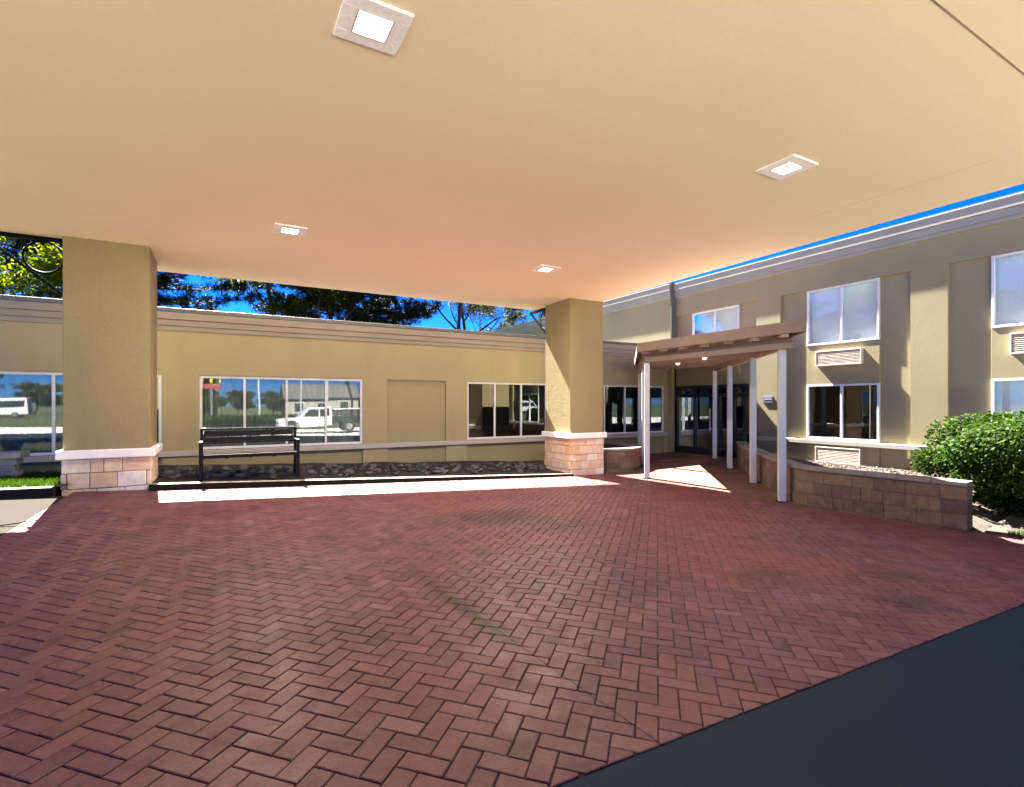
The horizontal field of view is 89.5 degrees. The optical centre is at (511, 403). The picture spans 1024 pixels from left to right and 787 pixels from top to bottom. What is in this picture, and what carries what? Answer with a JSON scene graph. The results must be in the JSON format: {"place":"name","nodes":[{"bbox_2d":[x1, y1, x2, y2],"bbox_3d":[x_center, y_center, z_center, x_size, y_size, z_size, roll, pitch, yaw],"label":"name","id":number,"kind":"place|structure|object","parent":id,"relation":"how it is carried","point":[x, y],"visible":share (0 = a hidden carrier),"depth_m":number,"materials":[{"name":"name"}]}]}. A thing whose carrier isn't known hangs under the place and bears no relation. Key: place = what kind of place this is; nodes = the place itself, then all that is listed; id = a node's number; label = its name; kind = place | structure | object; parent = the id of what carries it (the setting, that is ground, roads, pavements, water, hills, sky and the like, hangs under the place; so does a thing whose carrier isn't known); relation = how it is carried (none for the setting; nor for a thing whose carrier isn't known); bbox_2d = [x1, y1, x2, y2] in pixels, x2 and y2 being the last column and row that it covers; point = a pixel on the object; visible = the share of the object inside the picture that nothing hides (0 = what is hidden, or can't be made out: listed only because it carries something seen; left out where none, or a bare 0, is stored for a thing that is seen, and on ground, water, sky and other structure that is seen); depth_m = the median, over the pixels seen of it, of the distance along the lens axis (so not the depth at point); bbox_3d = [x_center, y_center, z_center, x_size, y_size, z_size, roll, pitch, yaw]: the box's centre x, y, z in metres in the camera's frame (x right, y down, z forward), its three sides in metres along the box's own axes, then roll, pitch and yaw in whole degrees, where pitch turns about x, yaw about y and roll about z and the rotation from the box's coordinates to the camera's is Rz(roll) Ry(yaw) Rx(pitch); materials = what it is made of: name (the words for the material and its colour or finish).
{"place":"outdoors","nodes":[
{"label":"outdoors","id":0,"kind":"place"},
{"bbox_2d":[0,470,61,487],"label":"grass","id":1,"kind":"structure","parent":0,"point":[32,479],"depth_m":7.70,"materials":[{"name":"green plant"}]},
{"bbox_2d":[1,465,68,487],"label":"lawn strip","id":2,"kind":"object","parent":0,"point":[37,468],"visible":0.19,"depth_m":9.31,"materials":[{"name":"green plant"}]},
{"bbox_2d":[0,451,29,477],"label":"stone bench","id":3,"kind":"object","parent":2,"relation":"on","point":[11,462],"visible":0.91,"depth_m":8.02,"materials":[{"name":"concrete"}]},
{"bbox_2d":[2,486,1019,786],"bbox_3d":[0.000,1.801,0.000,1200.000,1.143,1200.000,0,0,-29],"label":"ground","id":4,"kind":"structure","parent":0,"point":[58,492],"depth_m":2.95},
{"bbox_2d":[0,486,55,498],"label":"kerb","id":5,"kind":"structure","parent":4,"relation":"on","point":[29,492],"depth_m":7.22,"materials":[{"name":"concrete"}]},
{"bbox_2d":[0,236,62,297],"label":"leafy tree","id":6,"kind":"object","parent":4,"relation":"on","point":[48,263],"visible":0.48,"depth_m":12.11,"materials":[{"name":"green plant"}]},
{"bbox_2d":[0,497,63,535],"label":"walkway","id":7,"kind":"structure","parent":4,"relation":"on","point":[14,513],"depth_m":6.50,"materials":[{"name":"concrete"}]},
{"bbox_2d":[55,236,162,495],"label":"stone base column","id":8,"kind":"structure","parent":4,"relation":"on","point":[110,443],"depth_m":8.02,"materials":[{"name":"paint"}]},
{"bbox_2d":[0,231,62,295],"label":"scroll bracket","id":9,"kind":"object","parent":8,"relation":"attached to","point":[42,239],"visible":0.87,"depth_m":7.71,"materials":[{"name":"metal"}]},
{"bbox_2d":[0,237,264,310],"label":"pine tree","id":10,"kind":"object","parent":4,"relation":"on","point":[165,280],"visible":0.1,"depth_m":18.32,"materials":[{"name":"green plant"}]},
{"bbox_2d":[209,277,362,318],"bbox_3d":[-10.481,-4.496,23.931,7.095,12.225,5.682,0,0,37],"label":"leafy tree","id":11,"kind":"object","parent":4,"relation":"on","point":[271,307],"visible":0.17,"depth_m":23.32,"materials":[{"name":"green plant"}]},
{"bbox_2d":[250,282,391,321],"bbox_3d":[-8.894,-5.045,25.206,6.893,13.532,6.550,0,0,-29],"label":"pine tree","id":12,"kind":"object","parent":4,"relation":"on","point":[305,291],"visible":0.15,"depth_m":24.15,"materials":[{"name":"green plant"}]},
{"bbox_2d":[0,295,667,465],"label":"single storey wing","id":13,"kind":"structure","parent":4,"relation":"on","point":[335,391],"depth_m":12.45,"materials":[{"name":"beige paint"}]},
{"bbox_2d":[0,371,161,455],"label":"window","id":14,"kind":"structure","parent":13,"relation":"in","point":[31,403],"depth_m":9.92,"materials":[{"name":"clear glass"}]},
{"bbox_2d":[199,376,362,449],"bbox_3d":[-5.275,0.194,12.057,3.461,1.595,0.270,0,0,-29],"label":"window","id":15,"kind":"structure","parent":13,"relation":"in","point":[323,411],"depth_m":12.12,"materials":[{"name":"clear glass"}]},
{"bbox_2d":[467,382,545,439],"bbox_3d":[0.256,0.194,15.050,3.463,1.595,0.070,0,0,-29],"label":"window","id":16,"kind":"structure","parent":13,"relation":"in","point":[495,410],"depth_m":14.81,"materials":[{"name":"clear glass"}]},
{"bbox_2d":[603,385,663,433],"bbox_3d":[3.705,0.194,16.989,3.462,1.595,0.070,0,0,-29],"label":"window","id":17,"kind":"structure","parent":13,"relation":"in","point":[620,402],"depth_m":17.05,"materials":[{"name":"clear glass"}]},
{"bbox_2d":[152,460,563,482],"bbox_3d":[-2.929,1.464,11.488,10.150,0.533,2.700,0,0,-29],"label":"planting bed","id":18,"kind":"object","parent":4,"relation":"on","point":[280,475],"visible":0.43,"depth_m":10.91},
{"bbox_2d":[162,470,174,473],"bbox_3d":[-6.242,1.259,9.389,0.167,0.115,0.197,-10,-18,14],"label":"river rock","id":19,"kind":"object","parent":18,"relation":"on","point":[168,472],"visible":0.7,"depth_m":9.35,"materials":[{"name":"grey stone"}]},
{"bbox_2d":[179,467,187,471],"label":"river rock","id":20,"kind":"object","parent":18,"relation":"on","point":[182,469],"visible":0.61,"depth_m":9.73,"materials":[{"name":"grey stone"}]},
{"bbox_2d":[203,466,210,471],"bbox_3d":[-5.957,1.278,10.021,0.190,0.148,0.190,0,0,-37],"label":"river rock","id":21,"kind":"object","parent":18,"relation":"on","point":[206,468],"visible":0.52,"depth_m":9.98,"materials":[{"name":"grey stone"}]},
{"bbox_2d":[203,471,211,477],"bbox_3d":[-5.498,1.297,9.325,0.147,0.144,0.242,14,-5,-32],"label":"river rock","id":22,"kind":"object","parent":18,"relation":"on","point":[207,474],"visible":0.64,"depth_m":9.27,"materials":[{"name":"grey stone"}]},
{"bbox_2d":[221,473,229,477],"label":"river rock","id":23,"kind":"object","parent":18,"relation":"on","point":[225,475],"visible":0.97,"depth_m":9.39,"materials":[{"name":"grey stone"}]},
{"bbox_2d":[227,471,235,476],"bbox_3d":[-5.239,1.310,9.596,0.156,0.102,0.200,-19,-1,13],"label":"river rock","id":24,"kind":"object","parent":18,"relation":"on","point":[232,473],"visible":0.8,"depth_m":9.58,"materials":[{"name":"grey stone"}]},
{"bbox_2d":[234,474,244,478],"bbox_3d":[-4.925,1.323,9.345,0.203,0.106,0.175,-14,-11,-6],"label":"river rock","id":25,"kind":"object","parent":18,"relation":"on","point":[239,476],"visible":0.81,"depth_m":9.29,"materials":[{"name":"grey stone"}]},
{"bbox_2d":[239,464,248,468],"bbox_3d":[-5.451,1.307,10.495,0.171,0.136,0.212,8,17,-4],"label":"river rock","id":26,"kind":"object","parent":18,"relation":"on","point":[244,466],"visible":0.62,"depth_m":10.46,"materials":[{"name":"grey stone"}]},
{"bbox_2d":[198,427,299,481],"bbox_3d":[-4.734,0.892,9.352,1.600,0.898,0.584,0,0,-29],"label":"park bench","id":27,"kind":"object","parent":18,"relation":"on","point":[250,431],"visible":0.97,"depth_m":9.46,"materials":[{"name":"metal"}]},
{"bbox_2d":[245,471,253,475],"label":"river rock","id":28,"kind":"object","parent":18,"relation":"on","point":[250,473],"visible":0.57,"depth_m":9.66,"materials":[{"name":"grey stone"}]},
{"bbox_2d":[256,469,264,473],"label":"river rock","id":29,"kind":"object","parent":18,"relation":"on","point":[261,471],"visible":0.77,"depth_m":10.04,"materials":[{"name":"grey stone"}]},
{"bbox_2d":[266,469,275,473],"bbox_3d":[-4.717,1.339,10.092,0.197,0.131,0.162,0,0,12],"label":"river rock","id":30,"kind":"object","parent":18,"relation":"on","point":[268,471],"visible":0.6,"depth_m":10.04,"materials":[{"name":"grey stone"}]},
{"bbox_2d":[268,475,276,479],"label":"river rock","id":31,"kind":"object","parent":18,"relation":"on","point":[271,477],"visible":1,"depth_m":9.46,"materials":[{"name":"grey stone"}]},
{"bbox_2d":[272,466,281,470],"bbox_3d":[-4.830,1.336,10.557,0.151,0.123,0.213,0,0,45],"label":"river rock","id":32,"kind":"object","parent":18,"relation":"on","point":[277,468],"visible":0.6,"depth_m":10.53,"materials":[{"name":"grey stone"}]},
{"bbox_2d":[308,470,316,474],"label":"river rock","id":33,"kind":"object","parent":18,"relation":"on","point":[311,472],"visible":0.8,"depth_m":10.22,"materials":[{"name":"grey stone"}]},
{"bbox_2d":[344,472,350,477],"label":"river rock","id":34,"kind":"object","parent":18,"relation":"on","point":[347,474],"visible":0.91,"depth_m":10.16,"materials":[{"name":"grey stone"}]},
{"bbox_2d":[361,462,368,467],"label":"river rock","id":35,"kind":"object","parent":18,"relation":"on","point":[365,464],"visible":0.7,"depth_m":11.77,"materials":[{"name":"grey stone"}]},
{"bbox_2d":[406,467,413,472],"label":"river rock","id":36,"kind":"object","parent":18,"relation":"on","point":[410,469],"visible":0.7,"depth_m":11.21,"materials":[{"name":"grey stone"}]},
{"bbox_2d":[431,470,442,473],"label":"river rock","id":37,"kind":"object","parent":18,"relation":"on","point":[436,471],"visible":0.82,"depth_m":11.25,"materials":[{"name":"grey stone"}]},
{"bbox_2d":[451,468,459,471],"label":"river rock","id":38,"kind":"object","parent":18,"relation":"on","point":[455,470],"visible":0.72,"depth_m":11.62,"materials":[{"name":"grey stone"}]},
{"bbox_2d":[149,473,572,490],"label":"kerb","id":39,"kind":"structure","parent":4,"relation":"on","point":[212,485],"depth_m":9.40,"materials":[{"name":"concrete"}]},
{"bbox_2d":[313,293,444,326],"bbox_3d":[-7.465,-4.754,27.555,6.869,12.950,7.271,0,0,32],"label":"pine tree","id":40,"kind":"object","parent":4,"relation":"on","point":[415,312],"visible":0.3,"depth_m":26.79,"materials":[{"name":"green plant"}]},
{"bbox_2d":[444,301,505,331],"bbox_3d":[-2.270,-5.262,31.933,7.894,14.193,8.486,0,0,-29],"label":"budding tree","id":41,"kind":"object","parent":4,"relation":"on","point":[470,312],"visible":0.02,"depth_m":31.97,"materials":[{"name":"plant"}]},
{"bbox_2d":[431,300,525,330],"bbox_3d":[-2.837,-5.686,30.118,10.198,15.011,6.283,0,0,-29],"label":"budding tree","id":42,"kind":"object","parent":4,"relation":"on","point":[459,310],"visible":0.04,"depth_m":30.70,"materials":[{"name":"brown plant"}]},
{"bbox_2d":[473,304,526,331],"bbox_3d":[-0.453,-2.840,35.174,4.955,9.335,4.478,0,0,-11],"label":"leafy tree","id":43,"kind":"object","parent":4,"relation":"on","point":[508,320],"visible":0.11,"depth_m":35.08,"materials":[{"name":"green plant"}]},
{"bbox_2d":[506,308,545,322],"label":"leafy tree","id":44,"kind":"object","parent":4,"relation":"on","point":[525,317],"visible":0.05,"depth_m":45.75,"materials":[{"name":"green plant"}]},
{"bbox_2d":[542,298,606,474],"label":"stone base column","id":45,"kind":"structure","parent":4,"relation":"on","point":[574,434],"depth_m":12.60,"materials":[{"name":"paint"}]},
{"bbox_2d":[0,0,1023,309],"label":"drive canopy","id":46,"kind":"object","parent":45,"relation":"on","point":[486,152],"visible":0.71,"depth_m":4.80,"materials":[{"name":"paint"}]},
{"bbox_2d":[272,223,307,236],"bbox_3d":[-3.219,-2.512,7.483,0.430,0.027,0.430,0,0,-29],"label":"ceiling lamp","id":47,"kind":"object","parent":46,"relation":"attached to","point":[286,229],"visible":1,"depth_m":7.46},
{"bbox_2d":[333,0,413,55],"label":"ceiling lamp","id":48,"kind":"object","parent":46,"relation":"attached to","point":[378,25],"visible":1,"depth_m":3.41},
{"bbox_2d":[530,265,560,273],"bbox_3d":[0.626,-2.512,9.643,0.430,0.027,0.430,0,0,-29],"label":"ceiling lamp","id":49,"kind":"object","parent":46,"relation":"attached to","point":[545,269],"visible":1,"depth_m":9.62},
{"bbox_2d":[755,154,817,179],"bbox_3d":[2.922,-2.512,5.496,0.430,0.027,0.430,0,0,-29],"label":"ceiling lamp","id":50,"kind":"object","parent":46,"relation":"attached to","point":[787,166],"visible":1,"depth_m":5.47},
{"bbox_2d":[530,308,545,334],"bbox_3d":[0.764,-2.063,13.786,0.050,0.898,1.031,0,0,-29],"label":"scroll bracket","id":51,"kind":"object","parent":45,"relation":"attached to","point":[543,310],"visible":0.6,"depth_m":13.77,"materials":[{"name":"metal"}]},
{"bbox_2d":[613,452,816,508],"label":"entrance walk","id":52,"kind":"structure","parent":4,"relation":"on","point":[707,472],"depth_m":12.56,"materials":[{"name":"beige concrete"}]},
{"bbox_2d":[602,441,641,472],"bbox_3d":[2.873,1.467,14.450,1.337,0.648,3.028,0,0,6],"label":"block planter","id":53,"kind":"object","parent":52,"relation":"on","point":[620,457],"visible":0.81,"depth_m":13.16,"materials":[{"name":"stone"}]},
{"bbox_2d":[634,319,806,502],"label":"entrance portico","id":54,"kind":"structure","parent":4,"relation":"on","point":[728,350],"depth_m":11.09,"materials":[{"name":"paint"}]},
{"bbox_2d":[490,191,1023,473],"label":"two storey block","id":55,"kind":"structure","parent":4,"relation":"on","point":[926,313],"depth_m":12.53,"materials":[{"name":"beige paint"}]},
{"bbox_2d":[676,383,748,457],"bbox_3d":[6.406,0.525,16.450,0.173,2.249,3.085,0,0,-29],"label":"entrance door","id":56,"kind":"structure","parent":55,"relation":"in","point":[693,403],"depth_m":16.69,"materials":[{"name":"clear glass"}]},
{"bbox_2d":[692,305,739,334],"bbox_3d":[6.481,-2.265,16.427,0.140,1.471,1.786,0,0,-29],"label":"window","id":57,"kind":"structure","parent":55,"relation":"in","point":[725,318],"depth_m":16.40,"materials":[{"name":"clear glass"}]},
{"bbox_2d":[763,396,772,402],"bbox_3d":[7.303,-0.122,14.744,0.024,0.190,0.298,0,0,-29],"label":"wall plaque","id":58,"kind":"object","parent":55,"relation":"attached to","point":[767,399],"depth_m":14.73,"materials":[{"name":"white metal"}]},
{"bbox_2d":[815,446,861,465],"bbox_3d":[8.255,1.315,13.070,0.120,0.405,1.100,0,0,-29],"label":"air conditioner","id":59,"kind":"object","parent":55,"relation":"attached to","point":[851,456],"visible":0.94,"depth_m":13.01,"materials":[{"name":"paint"}]},
{"bbox_2d":[815,348,863,366],"bbox_3d":[8.263,-1.166,13.056,0.120,0.387,1.119,0,0,-29],"label":"air conditioner","id":60,"kind":"object","parent":55,"relation":"attached to","point":[841,357],"visible":1,"depth_m":12.99,"materials":[{"name":"paint"}]},
{"bbox_2d":[807,278,880,346],"bbox_3d":[8.365,-2.265,13.075,0.140,1.471,1.749,0,0,-29],"label":"window","id":61,"kind":"structure","parent":55,"relation":"in","point":[850,312],"depth_m":13.03,"materials":[{"name":"clear glass"}]},
{"bbox_2d":[807,383,880,441],"bbox_3d":[8.339,0.212,13.061,0.080,1.423,1.749,0,0,-29],"label":"window","id":62,"kind":"structure","parent":55,"relation":"in","point":[848,412],"depth_m":12.98,"materials":[{"name":"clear glass"}]},
{"bbox_2d":[991,250,1023,328],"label":"window","id":63,"kind":"structure","parent":55,"relation":"in","point":[1007,269],"depth_m":10.36,"materials":[{"name":"clear glass"}]},
{"bbox_2d":[991,378,1023,450],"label":"window","id":64,"kind":"structure","parent":55,"relation":"in","point":[1007,395],"depth_m":10.36,"materials":[{"name":"clear glass"}]},
{"bbox_2d":[1010,332,1023,354],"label":"air conditioner","id":65,"kind":"object","parent":55,"relation":"attached to","point":[1016,343],"visible":1,"depth_m":10.10,"materials":[{"name":"paint"}]},
{"bbox_2d":[558,605,1023,786],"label":"asphalt lane","id":66,"kind":"structure","parent":4,"relation":"on","point":[946,710],"depth_m":2.38,"materials":[{"name":"grey asphalt"}]},
{"bbox_2d":[736,441,972,531],"bbox_3d":[5.779,1.452,10.946,1.538,0.758,7.805,0,0,2],"label":"block planter","id":67,"kind":"object","parent":4,"relation":"on","point":[936,502],"visible":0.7,"depth_m":7.96,"materials":[{"name":"stone"}]},
{"bbox_2d":[792,459,1007,531],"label":"planter soil","id":68,"kind":"structure","parent":4,"relation":"on","point":[984,519],"depth_m":7.88,"materials":[{"name":"beige soil"}]},
{"bbox_2d":[787,458,965,478],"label":"gravel","id":69,"kind":"structure","parent":68,"relation":"on","point":[841,466],"depth_m":12.19,"materials":[{"name":"beige gravel"}]},
{"bbox_2d":[985,511,1023,538],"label":"shrub bed","id":70,"kind":"object","parent":4,"relation":"on","point":[1013,521],"visible":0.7,"depth_m":7.10,"materials":[{"name":"soil"}]},
{"bbox_2d":[909,410,1023,515],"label":"hedge bush","id":71,"kind":"object","parent":70,"relation":"on","point":[986,456],"visible":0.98,"depth_m":7.60,"materials":[{"name":"green plant"}]},
{"bbox_2d":[0,473,1023,786],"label":"driveway","id":72,"kind":"structure","parent":0,"point":[548,631],"depth_m":3.51,"materials":[{"name":"brick"}]},
{"bbox_2d":[1,184,1023,331],"label":"sky","id":73,"kind":"structure","parent":0,"point":[436,322],"materials":[{"name":"blue"}]},
{"bbox_2d":[1006,527,1023,536],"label":"grass","id":74,"kind":"structure","parent":0,"point":[1017,532],"depth_m":6.79,"materials":[{"name":"green plant"}]}
]}

